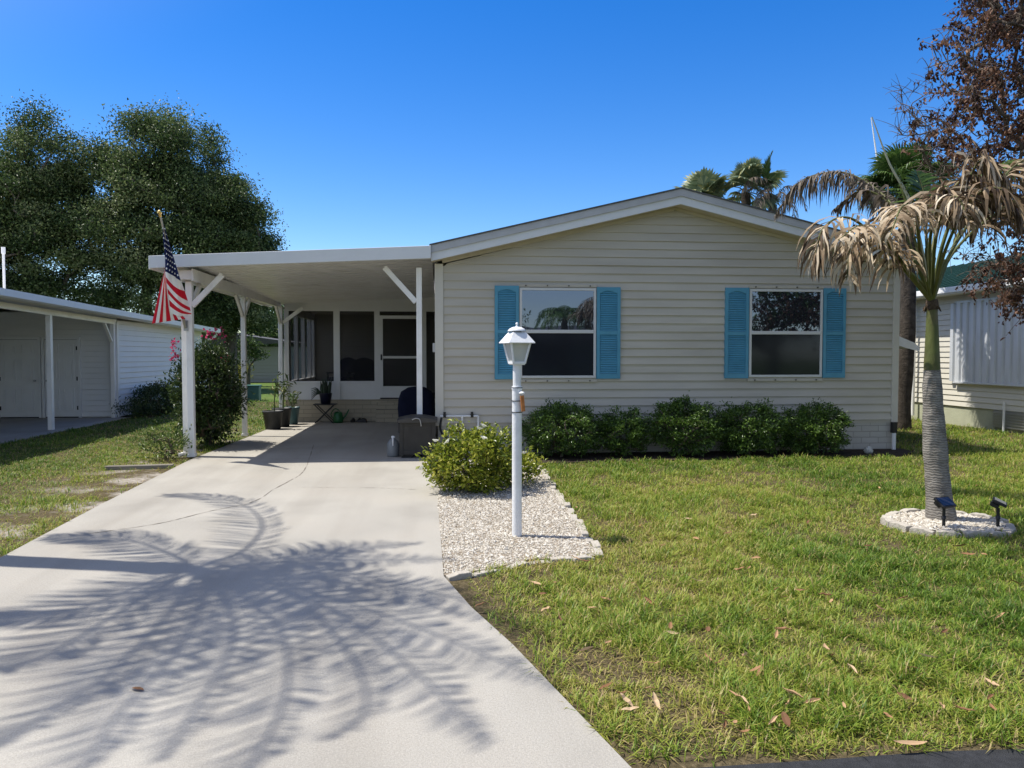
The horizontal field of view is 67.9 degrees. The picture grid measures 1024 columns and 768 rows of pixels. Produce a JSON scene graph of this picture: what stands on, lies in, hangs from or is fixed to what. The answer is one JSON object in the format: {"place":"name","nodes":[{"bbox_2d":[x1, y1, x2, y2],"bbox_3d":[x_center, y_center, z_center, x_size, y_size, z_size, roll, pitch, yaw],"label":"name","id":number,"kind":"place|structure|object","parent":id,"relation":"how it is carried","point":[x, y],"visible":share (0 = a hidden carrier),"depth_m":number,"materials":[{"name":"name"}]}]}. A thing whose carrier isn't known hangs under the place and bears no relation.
{"place":"outdoors","nodes":[
{"label":"outdoors","id":0,"kind":"place"},
{"bbox_2d":[0,417,130,443],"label":"neighbour patio","id":1,"kind":"structure","parent":0,"point":[11,429],"depth_m":17.35,"materials":[{"name":"concrete"}]},
{"bbox_2d":[203,382,285,401],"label":"lawn","id":2,"kind":"structure","parent":0,"point":[266,392],"depth_m":33.82,"materials":[{"name":"green plant"}]},
{"bbox_2d":[0,88,107,304],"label":"oak tree","id":3,"kind":"object","parent":2,"relation":"on","point":[26,186],"visible":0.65,"depth_m":32.14,"materials":[{"name":"green plant"}]},
{"bbox_2d":[27,90,283,345],"bbox_3d":[-15.763,-6.426,34.231,10.582,13.653,7.735,0,2,-5],"label":"oak tree","id":4,"kind":"object","parent":2,"relation":"on","point":[125,214],"visible":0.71,"depth_m":32.63,"materials":[{"name":"green plant"}]},
{"bbox_2d":[149,169,289,388],"bbox_3d":[-12.833,-4.829,34.367,6.106,10.450,6.176,0,2,-5],"label":"oak tree","id":5,"kind":"object","parent":2,"relation":"on","point":[236,241],"visible":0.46,"depth_m":33.42,"materials":[{"name":"green plant"}]},
{"bbox_2d":[238,360,254,382],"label":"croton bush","id":6,"kind":"object","parent":2,"relation":"on","point":[239,376],"visible":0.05,"depth_m":39.80,"materials":[{"name":"green plant"}]},
{"bbox_2d":[223,334,270,384],"bbox_3d":[-13.630,-1.196,38.949,2.212,2.843,2.208,-2,3,-38],"label":"garden tree","id":7,"kind":"object","parent":2,"relation":"on","point":[255,353],"visible":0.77,"depth_m":38.82,"materials":[{"name":"green plant"}]},
{"bbox_2d":[247,385,261,400],"bbox_3d":[-9.165,0.318,26.876,0.540,0.570,0.440,0,2,-5],"label":"utility box","id":8,"kind":"object","parent":2,"relation":"on","point":[256,389],"visible":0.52,"depth_m":26.68,"materials":[{"name":"teal metal"}]},
{"bbox_2d":[238,305,306,346],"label":"background tree","id":9,"kind":"object","parent":2,"relation":"on","point":[276,333],"visible":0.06,"depth_m":59.02,"materials":[{"name":"green plant"}]},
{"bbox_2d":[263,317,306,347],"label":"background tree","id":10,"kind":"object","parent":2,"relation":"on","point":[298,334],"visible":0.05,"depth_m":59.85,"materials":[{"name":"green plant"}]},
{"bbox_2d":[202,333,306,381],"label":"grey house","id":11,"kind":"structure","parent":0,"point":[266,370],"depth_m":44.80,"materials":[{"name":"grey"}]},
{"bbox_2d":[0,421,630,767],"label":"driveway","id":12,"kind":"structure","parent":0,"point":[290,596],"depth_m":4.34,"materials":[{"name":"concrete"}]},
{"bbox_2d":[262,371,286,429],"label":"potted plant","id":13,"kind":"object","parent":12,"relation":"on","point":[272,419],"visible":1,"depth_m":16.34,"materials":[{"name":"green plant"}]},
{"bbox_2d":[272,373,296,426],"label":"potted plant","id":14,"kind":"object","parent":12,"relation":"on","point":[286,416],"visible":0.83,"depth_m":17.01,"materials":[{"name":"green plant"}]},
{"bbox_2d":[279,391,301,424],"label":"potted plant","id":15,"kind":"object","parent":12,"relation":"on","point":[294,417],"visible":0.79,"depth_m":17.55,"materials":[{"name":"green plant"}]},
{"bbox_2d":[148,246,433,456],"bbox_3d":[-3.678,-0.616,15.069,4.230,3.298,6.970,0,2,-5],"label":"carport","id":16,"kind":"object","parent":12,"relation":"on","point":[276,279],"visible":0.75,"depth_m":12.56,"materials":[{"name":"white paint"}]},
{"bbox_2d":[152,210,190,330],"bbox_3d":[-5.042,-1.651,11.320,0.530,1.682,0.911,-1,3,-32],"label":"flag","id":17,"kind":"object","parent":16,"relation":"attached to","point":[172,304],"visible":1,"depth_m":11.32,"materials":[{"name":"multicoloured fabric"}]},
{"bbox_2d":[313,403,336,422],"bbox_3d":[-4.413,0.697,17.959,0.510,0.463,0.360,0,2,-5],"label":"folding stand","id":18,"kind":"object","parent":12,"relation":"on","point":[318,404],"visible":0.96,"depth_m":17.82,"materials":[{"name":"black plastic"}]},
{"bbox_2d":[311,377,331,403],"bbox_3d":[-4.437,0.147,17.865,0.320,0.643,0.473,1,3,32],"label":"succulent pot","id":19,"kind":"object","parent":18,"relation":"on","point":[324,392],"visible":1,"depth_m":17.83,"materials":[{"name":"blue ceramic"}]},
{"bbox_2d":[330,408,348,422],"bbox_3d":[-4.090,0.746,18.016,0.239,0.345,0.400,-6,6,-70],"label":"watering can","id":20,"kind":"object","parent":12,"relation":"on","point":[338,417],"visible":1,"depth_m":17.95,"materials":[{"name":"green plastic"}]},
{"bbox_2d":[284,293,434,421],"bbox_3d":[-3.821,-0.699,20.165,3.660,3.170,4.300,0,2,-5],"label":"screened porch","id":21,"kind":"object","parent":12,"relation":"on","point":[381,334],"visible":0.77,"depth_m":18.52,"materials":[{"name":"beige"}]},
{"bbox_2d":[326,357,354,380],"bbox_3d":[-4.650,-0.211,20.917,0.660,1.038,0.650,1,2,17],"label":"patio chair","id":22,"kind":"object","parent":21,"relation":"on","point":[346,363],"visible":0.41,"depth_m":21.11,"materials":[{"name":"black fabric"}]},
{"bbox_2d":[352,358,374,380],"bbox_3d":[-3.849,-0.176,19.994,0.660,1.038,0.650,-1,2,-20],"label":"patio chair","id":23,"kind":"object","parent":21,"relation":"on","point":[363,369],"visible":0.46,"depth_m":20.18,"materials":[{"name":"black fabric"}]},
{"bbox_2d":[380,315,416,397],"bbox_3d":[-2.691,-0.664,18.438,1.020,1.990,0.075,0,2,-5],"label":"screen door","id":24,"kind":"structure","parent":21,"relation":"in","point":[385,391],"depth_m":18.42,"materials":[{"name":"white plastic"}]},
{"bbox_2d":[356,418,366,422],"bbox_3d":[-3.603,0.864,18.135,0.295,0.100,0.100,1,2,16],"label":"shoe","id":25,"kind":"object","parent":12,"relation":"on","point":[363,420],"visible":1,"depth_m":18.09,"materials":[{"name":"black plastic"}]},
{"bbox_2d":[387,436,398,456],"bbox_3d":[-1.876,0.982,12.021,0.198,0.327,0.198,-2,3,-43],"label":"plastic jug","id":26,"kind":"object","parent":12,"relation":"on","point":[393,447],"visible":0.98,"depth_m":11.94,"materials":[{"name":"grey"}]},
{"bbox_2d":[398,386,434,416],"bbox_3d":[-1.893,0.535,15.119,0.744,0.985,0.560,0,2,-5],"label":"covered grill","id":27,"kind":"object","parent":12,"relation":"on","point":[407,402],"visible":0.37,"depth_m":14.88,"materials":[{"name":"blue fabric"}]},
{"bbox_2d":[397,414,436,457],"bbox_3d":[-1.486,0.820,11.982,0.620,0.654,0.460,0,2,-5],"label":"storage box","id":28,"kind":"object","parent":12,"relation":"on","point":[417,432],"visible":0.88,"depth_m":11.82,"materials":[{"name":"plastic"}]},
{"bbox_2d":[0,399,1023,767],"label":"ground","id":29,"kind":"structure","parent":0,"point":[466,592],"depth_m":4.97,"materials":[{"name":"green plant"}]},
{"bbox_2d":[0,247,220,429],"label":"neighbour house","id":30,"kind":"structure","parent":29,"relation":"on","point":[61,358],"depth_m":19.44,"materials":[{"name":"white"}]},
{"bbox_2d":[0,337,41,417],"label":"door","id":31,"kind":"structure","parent":30,"relation":"in","point":[20,357],"depth_m":19.34,"materials":[{"name":"white plastic"}]},
{"bbox_2d":[41,337,81,417],"bbox_3d":[-11.524,-0.166,19.427,0.940,2.060,0.130,0,2,-5],"label":"door","id":32,"kind":"structure","parent":30,"relation":"in","point":[66,350],"depth_m":19.44,"materials":[{"name":"white plastic"}]},
{"bbox_2d":[105,464,173,469],"bbox_3d":[-5.309,1.188,10.844,0.900,0.065,0.100,0,2,-12],"label":"edging plank","id":33,"kind":"object","parent":29,"relation":"on","point":[137,467],"visible":0.76,"depth_m":10.79,"materials":[{"name":"grey wood"}]},
{"bbox_2d":[111,377,178,416],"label":"neighbour hedge","id":34,"kind":"object","parent":29,"relation":"on","point":[149,394],"visible":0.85,"depth_m":20.11,"materials":[{"name":"green plant"}]},
{"bbox_2d":[128,419,198,459],"bbox_3d":[-5.360,0.873,11.701,0.998,0.638,0.924,0,2,-5],"label":"rose bush","id":35,"kind":"object","parent":29,"relation":"on","point":[154,437],"visible":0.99,"depth_m":11.71,"materials":[{"name":"green plant"}]},
{"bbox_2d":[158,327,255,445],"bbox_3d":[-5.371,0.059,13.517,1.514,2.130,1.994,0,2,-5],"label":"bougainvillea","id":36,"kind":"object","parent":29,"relation":"on","point":[213,363],"visible":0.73,"depth_m":13.10,"materials":[{"name":"green plant"}]},
{"bbox_2d":[446,570,471,580],"bbox_3d":[-0.385,1.409,5.526,0.182,0.082,0.080,-5,6,-28],"label":"edging stone","id":37,"kind":"object","parent":29,"relation":"on","point":[459,575],"visible":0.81,"depth_m":5.50,"materials":[{"name":"stone"}]},
{"bbox_2d":[472,569,500,577],"bbox_3d":[-0.197,1.428,5.641,0.236,0.081,0.083,-1,0,-35],"label":"edging stone","id":38,"kind":"object","parent":29,"relation":"on","point":[482,572],"visible":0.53,"depth_m":5.60,"materials":[{"name":"stone"}]},
{"bbox_2d":[500,561,528,570],"bbox_3d":[0.010,1.423,5.812,0.275,0.080,0.083,-8,8,-42],"label":"edging stone","id":39,"kind":"object","parent":29,"relation":"on","point":[519,564],"visible":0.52,"depth_m":5.82,"materials":[{"name":"stone"}]},
{"bbox_2d":[529,560,550,564],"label":"edging stone","id":40,"kind":"object","parent":29,"relation":"on","point":[542,561],"visible":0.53,"depth_m":5.91,"materials":[{"name":"stone"}]},
{"bbox_2d":[550,556,572,562],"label":"edging stone","id":41,"kind":"object","parent":29,"relation":"on","point":[555,559],"visible":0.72,"depth_m":5.94,"materials":[{"name":"stone"}]},
{"bbox_2d":[563,502,570,507],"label":"edging stone","id":42,"kind":"object","parent":29,"relation":"on","point":[566,504],"visible":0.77,"depth_m":8.03,"materials":[{"name":"stone"}]},
{"bbox_2d":[576,519,583,524],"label":"edging stone","id":43,"kind":"object","parent":29,"relation":"on","point":[581,521],"visible":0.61,"depth_m":7.23,"materials":[{"name":"stone"}]},
{"bbox_2d":[572,555,594,561],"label":"edging stone","id":44,"kind":"object","parent":29,"relation":"on","point":[585,557],"visible":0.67,"depth_m":5.98,"materials":[{"name":"stone"}]},
{"bbox_2d":[579,530,588,536],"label":"edging stone","id":45,"kind":"object","parent":29,"relation":"on","point":[584,533],"visible":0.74,"depth_m":6.73,"materials":[{"name":"stone"}]},
{"bbox_2d":[579,646,593,650],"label":"dead leaf","id":46,"kind":"object","parent":29,"relation":"on","point":[586,648],"visible":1,"depth_m":4.01,"materials":[{"name":"brown plant"}]},
{"bbox_2d":[590,540,600,547],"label":"edging stone","id":47,"kind":"object","parent":29,"relation":"on","point":[594,543],"visible":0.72,"depth_m":6.35,"materials":[{"name":"stone"}]},
{"bbox_2d":[599,682,611,688],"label":"dead leaf","id":48,"kind":"object","parent":29,"relation":"on","point":[605,685],"visible":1,"depth_m":3.56,"materials":[{"name":"brown plant"}]},
{"bbox_2d":[620,693,632,705],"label":"dead leaf","id":49,"kind":"object","parent":29,"relation":"on","point":[624,697],"visible":0.91,"depth_m":3.44,"materials":[{"name":"beige plant"}]},
{"bbox_2d":[621,706,638,709],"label":"dead leaf","id":50,"kind":"object","parent":29,"relation":"on","point":[630,708],"visible":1,"depth_m":3.36,"materials":[{"name":"beige plant"}]},
{"bbox_2d":[653,692,659,708],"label":"dead leaf","id":51,"kind":"object","parent":29,"relation":"on","point":[656,701],"visible":1,"depth_m":3.43,"materials":[{"name":"beige plant"}]},
{"bbox_2d":[429,187,918,454],"bbox_3d":[2.452,-1.261,20.303,9.060,4.382,16.185,0,2,-5],"label":"mobile home","id":52,"kind":"object","parent":29,"relation":"on","point":[644,303],"visible":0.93,"depth_m":12.51,"materials":[{"name":"beige plastic"}]},
{"bbox_2d":[518,284,596,381],"bbox_3d":[0.746,-0.823,12.371,1.295,1.582,0.080,0,2,-5],"label":"window","id":53,"kind":"structure","parent":52,"relation":"in","point":[561,322],"depth_m":12.36,"materials":[{"name":"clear glass"}]},
{"bbox_2d":[747,286,823,380],"bbox_3d":[4.586,-0.844,12.741,1.313,1.588,0.080,0,2,-5],"label":"window","id":54,"kind":"structure","parent":52,"relation":"in","point":[786,323],"depth_m":12.73,"materials":[{"name":"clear glass"}]},
{"bbox_2d":[675,167,729,197],"bbox_3d":[5.904,-2.914,22.994,2.291,7.412,2.190,0,2,-5],"label":"fan palm","id":55,"kind":"object","parent":29,"relation":"on","point":[704,180],"visible":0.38,"depth_m":22.62,"materials":[{"name":"green plant"}]},
{"bbox_2d":[718,156,788,209],"bbox_3d":[7.187,-3.024,22.710,2.056,7.654,2.435,1,2,18],"label":"fan palm","id":56,"kind":"object","parent":29,"relation":"on","point":[741,175],"visible":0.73,"depth_m":22.34,"materials":[{"name":"green plant"}]},
{"bbox_2d":[730,151,807,217],"bbox_3d":[7.363,-2.981,22.068,2.279,7.587,1.183,1,2,16],"label":"feather palm","id":57,"kind":"object","parent":29,"relation":"on","point":[767,169],"visible":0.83,"depth_m":21.98,"materials":[{"name":"palm leaf"},{"name":"grey bark"}]},
{"bbox_2d":[768,715,777,724],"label":"dead leaf","id":58,"kind":"object","parent":29,"relation":"on","point":[773,719],"visible":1,"depth_m":3.24,"materials":[{"name":"beige plant"}]},
{"bbox_2d":[775,626,791,629],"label":"dead leaf","id":59,"kind":"object","parent":29,"relation":"on","point":[782,628],"visible":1,"depth_m":4.29,"materials":[{"name":"brown plant"}]},
{"bbox_2d":[781,711,790,726],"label":"dead leaf","id":60,"kind":"object","parent":29,"relation":"on","point":[785,718],"visible":0.98,"depth_m":3.23,"materials":[{"name":"brown plant"}]},
{"bbox_2d":[782,687,802,697],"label":"dead leaf","id":61,"kind":"object","parent":29,"relation":"on","point":[793,692],"visible":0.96,"depth_m":3.48,"materials":[{"name":"beige plant"}]},
{"bbox_2d":[803,698,820,702],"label":"dead leaf","id":62,"kind":"object","parent":29,"relation":"on","point":[813,699],"visible":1,"depth_m":3.41,"materials":[{"name":"beige plant"}]},
{"bbox_2d":[871,117,878,223],"bbox_3d":[10.168,-3.343,21.463,0.429,8.255,0.070,0,2,-5],"label":"antenna pole","id":63,"kind":"object","parent":29,"relation":"on","point":[875,147],"visible":0.25,"depth_m":21.32,"materials":[{"name":"grey metal"}]},
{"bbox_2d":[880,517,894,526],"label":"edging stone","id":64,"kind":"object","parent":29,"relation":"on","point":[884,520],"visible":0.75,"depth_m":7.23,"materials":[{"name":"stone"}]},
{"bbox_2d":[885,511,901,514],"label":"edging stone","id":65,"kind":"object","parent":29,"relation":"on","point":[892,512],"visible":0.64,"depth_m":7.56,"materials":[{"name":"stone"}]},
{"bbox_2d":[774,117,1023,521],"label":"palm tree","id":66,"kind":"object","parent":29,"relation":"on","point":[973,201],"visible":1,"depth_m":6.98,"materials":[{"name":"plant"}]},
{"bbox_2d":[889,521,911,531],"bbox_3d":[3.607,1.342,7.056,0.095,0.112,0.195,-2,3,-20],"label":"edging stone","id":67,"kind":"object","parent":29,"relation":"on","point":[903,525],"visible":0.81,"depth_m":7.03,"materials":[{"name":"stone"}]},
{"bbox_2d":[897,692,911,699],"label":"dead leaf","id":68,"kind":"object","parent":29,"relation":"on","point":[905,696],"visible":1,"depth_m":3.46,"materials":[{"name":"brown plant"}]},
{"bbox_2d":[854,139,961,430],"bbox_3d":[8.579,-2.116,16.495,2.357,6.312,2.339,0,2,-5],"label":"cabbage palm","id":69,"kind":"object","parent":29,"relation":"on","point":[884,175],"visible":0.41,"depth_m":16.36,"materials":[{"name":"green plant"}]},
{"bbox_2d":[894,740,926,744],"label":"dead leaf","id":70,"kind":"object","parent":29,"relation":"on","point":[909,742],"visible":1,"depth_m":3.10,"materials":[{"name":"beige plant"}]},
{"bbox_2d":[900,508,920,512],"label":"edging stone","id":71,"kind":"object","parent":29,"relation":"on","point":[904,510],"visible":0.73,"depth_m":7.63,"materials":[{"name":"stone"}]},
{"bbox_2d":[909,527,934,535],"bbox_3d":[3.715,1.360,6.888,0.195,0.115,0.089,5,4,42],"label":"edging stone","id":72,"kind":"object","parent":29,"relation":"on","point":[925,531],"visible":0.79,"depth_m":6.86,"materials":[{"name":"stone"}]},
{"bbox_2d":[888,511,1004,533],"bbox_3d":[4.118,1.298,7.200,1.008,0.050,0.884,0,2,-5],"label":"ring gravel","id":73,"kind":"structure","parent":29,"relation":"on","point":[919,519],"depth_m":7.13,"materials":[{"name":"white gravel"}]},
{"bbox_2d":[933,496,956,525],"bbox_3d":[3.955,1.198,6.964,0.170,0.318,0.134,-1,2,-20],"label":"solar spotlight","id":74,"kind":"object","parent":73,"relation":"on","point":[943,503],"visible":0.98,"depth_m":6.95,"materials":[{"name":"black plastic"}]},
{"bbox_2d":[990,497,1006,526],"bbox_3d":[4.458,1.202,6.969,0.133,0.310,0.170,1,3,33],"label":"solar spotlight","id":75,"kind":"object","parent":73,"relation":"on","point":[995,502],"visible":0.95,"depth_m":6.95,"materials":[{"name":"black plastic"}]},
{"bbox_2d":[936,529,961,537],"bbox_3d":[3.890,1.362,6.773,0.195,0.115,0.090,3,2,19],"label":"edging stone","id":76,"kind":"object","parent":29,"relation":"on","point":[950,532],"visible":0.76,"depth_m":6.75,"materials":[{"name":"stone"}]},
{"bbox_2d":[876,0,1023,340],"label":"dead leaf tree","id":77,"kind":"object","parent":29,"relation":"on","point":[1006,26],"visible":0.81,"depth_m":9.46,"materials":[{"name":"brown plant"}]},
{"bbox_2d":[953,704,975,710],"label":"dead leaf","id":78,"kind":"object","parent":29,"relation":"on","point":[964,708],"visible":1,"depth_m":3.34,"materials":[{"name":"brown plant"}]},
{"bbox_2d":[911,255,1023,433],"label":"neighbour house","id":79,"kind":"structure","parent":29,"relation":"on","point":[982,369],"depth_m":16.89,"materials":[{"name":"beige"}]},
{"bbox_2d":[962,529,988,539],"bbox_3d":[4.104,1.348,6.731,0.195,0.117,0.088,0,5,-3],"label":"edging stone","id":80,"kind":"object","parent":29,"relation":"on","point":[970,532],"visible":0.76,"depth_m":6.69,"materials":[{"name":"stone"}]},
{"bbox_2d":[968,512,991,517],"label":"edging stone","id":81,"kind":"object","parent":29,"relation":"on","point":[980,514],"visible":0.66,"depth_m":7.41,"materials":[{"name":"stone"}]},
{"bbox_2d":[985,677,998,685],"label":"dead leaf","id":82,"kind":"object","parent":29,"relation":"on","point":[992,682],"visible":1,"depth_m":3.62,"materials":[{"name":"beige plant"}]},
{"bbox_2d":[987,517,1008,522],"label":"edging stone","id":83,"kind":"object","parent":29,"relation":"on","point":[1004,520],"visible":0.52,"depth_m":7.18,"materials":[{"name":"stone"}]},
{"bbox_2d":[988,530,1008,538],"bbox_3d":[4.321,1.367,6.775,0.195,0.114,0.094,5,-1,-15],"label":"edging stone","id":84,"kind":"object","parent":29,"relation":"on","point":[994,533],"visible":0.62,"depth_m":6.74,"materials":[{"name":"stone"}]},
{"bbox_2d":[1002,527,1016,535],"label":"edging stone","id":85,"kind":"object","parent":29,"relation":"on","point":[1009,530],"visible":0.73,"depth_m":6.84,"materials":[{"name":"stone"}]},
{"bbox_2d":[1004,523,1015,527],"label":"edging stone","id":86,"kind":"object","parent":29,"relation":"on","point":[1011,525],"visible":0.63,"depth_m":7.02,"materials":[{"name":"stone"}]},
{"bbox_2d":[0,0,1023,347],"label":"sky","id":87,"kind":"structure","parent":0,"point":[370,123],"materials":[{"name":"blue"}]},
{"bbox_2d":[437,459,595,577],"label":"gravel","id":88,"kind":"structure","parent":0,"point":[545,539],"depth_m":7.05,"materials":[{"name":"white gravel"}]},
{"bbox_2d":[415,418,526,494],"bbox_3d":[-0.485,0.853,9.006,1.319,0.885,1.322,0,2,-5],"label":"flowering shrub","id":89,"kind":"object","parent":88,"relation":"on","point":[481,445],"visible":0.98,"depth_m":8.73,"materials":[{"name":"green plant"}]},
{"bbox_2d":[499,322,534,536],"bbox_3d":[0.043,0.418,6.696,0.244,1.918,0.244,-1,2,-22],"label":"lamp post","id":90,"kind":"object","parent":88,"relation":"on","point":[516,341],"visible":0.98,"depth_m":6.66,"materials":[{"name":"white metal"}]},
{"bbox_2d":[502,445,547,485],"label":"shrub","id":91,"kind":"object","parent":88,"relation":"on","point":[528,468],"visible":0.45,"depth_m":9.30,"materials":[{"name":"green plant"}]},
{"bbox_2d":[570,514,576,520],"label":"edging stone","id":92,"kind":"object","parent":88,"relation":"on","point":[573,517],"visible":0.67,"depth_m":7.44,"materials":[{"name":"stone"}]},
{"bbox_2d":[579,525,586,529],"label":"edging stone","id":93,"kind":"object","parent":88,"relation":"on","point":[581,527],"visible":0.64,"depth_m":6.98,"materials":[{"name":"stone"}]},
{"bbox_2d":[593,548,603,557],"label":"edging stone","id":94,"kind":"object","parent":88,"relation":"on","point":[598,549],"visible":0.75,"depth_m":6.14,"materials":[{"name":"stone"}]},
{"bbox_2d":[529,448,914,463],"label":"hedge soil","id":95,"kind":"structure","parent":0,"point":[603,456],"depth_m":12.16,"materials":[{"name":"brown soil"}]},
{"bbox_2d":[508,398,605,457],"bbox_3d":[0.721,0.703,12.039,1.566,0.955,1.271,0,2,-5],"label":"hedge shrub","id":96,"kind":"object","parent":95,"relation":"on","point":[583,421],"visible":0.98,"depth_m":11.83,"materials":[{"name":"green plant"}]},
{"bbox_2d":[591,405,656,456],"bbox_3d":[1.770,0.752,12.136,1.076,0.849,1.001,0,2,-5],"label":"hedge shrub","id":97,"kind":"object","parent":95,"relation":"on","point":[638,431],"visible":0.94,"depth_m":12.01,"materials":[{"name":"green plant"}]},
{"bbox_2d":[639,390,726,456],"bbox_3d":[2.794,0.636,12.188,1.272,1.078,1.284,2,3,35],"label":"hedge shrub","id":98,"kind":"object","parent":95,"relation":"on","point":[701,435],"visible":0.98,"depth_m":11.99,"materials":[{"name":"green plant"}]},
{"bbox_2d":[712,397,795,454],"bbox_3d":[3.808,0.686,12.254,1.345,0.973,1.258,0,2,-5],"label":"hedge shrub","id":99,"kind":"object","parent":95,"relation":"on","point":[745,443],"visible":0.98,"depth_m":12.09,"materials":[{"name":"green plant"}]},
{"bbox_2d":[772,397,855,453],"bbox_3d":[4.907,0.689,12.379,1.341,0.957,1.236,0,2,-5],"label":"hedge shrub","id":100,"kind":"object","parent":95,"relation":"on","point":[836,423],"visible":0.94,"depth_m":12.17,"materials":[{"name":"green plant"}]},
{"bbox_2d":[863,446,872,453],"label":"rock","id":101,"kind":"object","parent":95,"relation":"on","point":[868,450],"visible":1,"depth_m":12.37,"materials":[{"name":"white stone"}]},
{"bbox_2d":[701,749,1023,767],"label":"street","id":102,"kind":"structure","parent":0,"point":[1006,758],"depth_m":3.02,"materials":[{"name":"grey asphalt"}]}
]}

